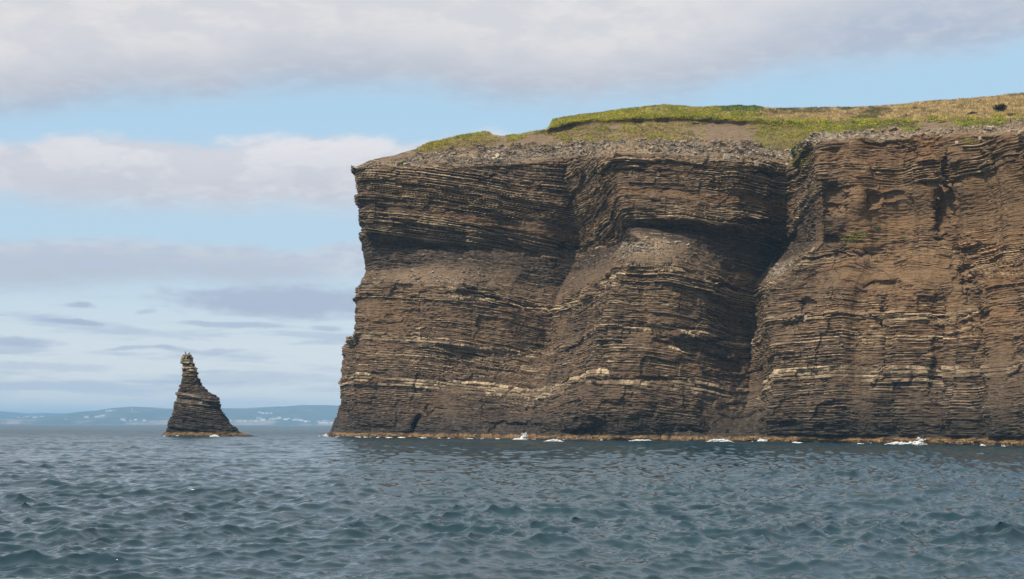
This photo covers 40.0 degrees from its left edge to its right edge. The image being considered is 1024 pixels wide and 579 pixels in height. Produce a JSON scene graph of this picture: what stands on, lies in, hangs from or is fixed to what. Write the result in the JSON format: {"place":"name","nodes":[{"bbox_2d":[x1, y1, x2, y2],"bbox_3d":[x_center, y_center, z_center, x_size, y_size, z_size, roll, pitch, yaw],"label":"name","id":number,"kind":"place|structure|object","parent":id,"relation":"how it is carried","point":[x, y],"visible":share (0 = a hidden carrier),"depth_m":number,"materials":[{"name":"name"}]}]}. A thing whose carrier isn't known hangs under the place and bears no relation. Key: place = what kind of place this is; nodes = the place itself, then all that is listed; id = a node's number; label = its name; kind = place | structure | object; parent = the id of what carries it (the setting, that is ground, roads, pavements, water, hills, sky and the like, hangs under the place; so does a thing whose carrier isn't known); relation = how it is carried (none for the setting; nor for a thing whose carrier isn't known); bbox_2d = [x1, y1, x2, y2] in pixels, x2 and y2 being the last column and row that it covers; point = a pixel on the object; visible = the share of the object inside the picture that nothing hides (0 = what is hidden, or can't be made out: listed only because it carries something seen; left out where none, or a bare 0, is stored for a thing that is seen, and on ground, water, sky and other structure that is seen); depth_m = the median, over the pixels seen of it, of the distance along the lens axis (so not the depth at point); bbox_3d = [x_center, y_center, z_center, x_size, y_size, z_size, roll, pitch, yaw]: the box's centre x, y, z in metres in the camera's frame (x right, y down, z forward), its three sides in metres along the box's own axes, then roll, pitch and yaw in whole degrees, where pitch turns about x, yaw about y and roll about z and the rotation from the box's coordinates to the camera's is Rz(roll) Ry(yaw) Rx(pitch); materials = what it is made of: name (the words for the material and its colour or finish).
{"place":"outdoors","nodes":[
{"label":"outdoors","id":0,"kind":"place"},
{"bbox_2d":[0,411,66,418],"bbox_3d":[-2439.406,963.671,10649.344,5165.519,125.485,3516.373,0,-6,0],"label":"hills","id":1,"kind":"structure","parent":0,"point":[4,415],"depth_m":9582.21,"materials":[{"name":"blue"}]},
{"bbox_2d":[0,424,331,426],"bbox_3d":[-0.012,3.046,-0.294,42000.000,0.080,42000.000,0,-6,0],"label":"sea","id":2,"kind":"structure","parent":0,"point":[113,425],"depth_m":2472.75,"materials":[{"name":"liquid"}]},
{"bbox_2d":[0,405,339,424],"bbox_3d":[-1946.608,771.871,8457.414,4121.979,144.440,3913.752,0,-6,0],"label":"hills","id":3,"kind":"structure","parent":0,"point":[313,414],"depth_m":6925.91,"materials":[{"name":"blue"}]},
{"bbox_2d":[0,426,1023,578],"bbox_3d":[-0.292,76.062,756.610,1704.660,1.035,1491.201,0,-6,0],"label":"sea","id":4,"kind":"structure","parent":0,"point":[83,502],"depth_m":49.71,"materials":[{"name":"liquid"}]},
{"bbox_2d":[162,354,255,436],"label":"sea stack","id":5,"kind":"object","parent":4,"relation":"in","point":[197,411],"visible":0.98,"depth_m":334.68,"materials":[{"name":"brown stone"}]},
{"bbox_2d":[514,433,527,439],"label":"breaking wave","id":6,"kind":"object","parent":4,"relation":"on","point":[522,437],"visible":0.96,"depth_m":291.77,"materials":[{"name":"liquid"}]},
{"bbox_2d":[318,436,984,445],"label":"sea foam","id":7,"kind":"object","parent":4,"relation":"on","point":[528,439],"visible":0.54,"depth_m":303.48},
{"bbox_2d":[708,439,731,441],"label":"breaking wave","id":8,"kind":"object","parent":4,"relation":"on","point":[721,440],"visible":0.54,"depth_m":261.31,"materials":[{"name":"liquid"}]},
{"bbox_2d":[884,442,905,444],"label":"breaking wave","id":9,"kind":"object","parent":4,"relation":"on","point":[896,443],"visible":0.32,"depth_m":230.56,"materials":[{"name":"liquid"}]},
{"bbox_2d":[906,437,925,444],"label":"splash","id":10,"kind":"object","parent":4,"relation":"on","point":[918,442],"visible":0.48,"depth_m":226.09,"materials":[{"name":"liquid"}]},
{"bbox_2d":[0,0,1023,412],"label":"sky","id":11,"kind":"structure","parent":0,"point":[176,177],"materials":[{"name":"blue"}]},
{"bbox_2d":[325,118,1023,446],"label":"cliff terrain","id":12,"kind":"structure","parent":0,"point":[914,333],"depth_m":280.36,"materials":[{"name":"brown stone"}]},
{"bbox_2d":[351,118,1023,297],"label":"rubble","id":13,"kind":"object","parent":12,"relation":"on","point":[599,147],"visible":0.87,"depth_m":309.94,"materials":[{"name":"stone"}]},
{"bbox_2d":[723,153,729,159],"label":"boulder","id":14,"kind":"object","parent":12,"relation":"on","point":[725,155],"visible":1,"depth_m":295.44,"materials":[{"name":"stone"}]},
{"bbox_2d":[789,142,796,160],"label":"shrub","id":15,"kind":"object","parent":12,"relation":"on","point":[793,155],"visible":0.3,"depth_m":296.02,"materials":[{"name":"green plant"}]},
{"bbox_2d":[795,141,805,148],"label":"shrub","id":16,"kind":"object","parent":12,"relation":"on","point":[797,145],"visible":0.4,"depth_m":284.70,"materials":[{"name":"green plant"}]},
{"bbox_2d":[358,95,1023,166],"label":"terrain","id":17,"kind":"structure","parent":0,"point":[725,130],"depth_m":334.09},
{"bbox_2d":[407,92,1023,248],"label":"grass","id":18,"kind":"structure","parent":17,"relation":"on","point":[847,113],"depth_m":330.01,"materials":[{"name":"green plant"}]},
{"bbox_2d":[993,103,1008,111],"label":"shrub","id":19,"kind":"object","parent":17,"relation":"on","point":[1000,107],"visible":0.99,"depth_m":288.95,"materials":[{"name":"green plant"}]}
]}

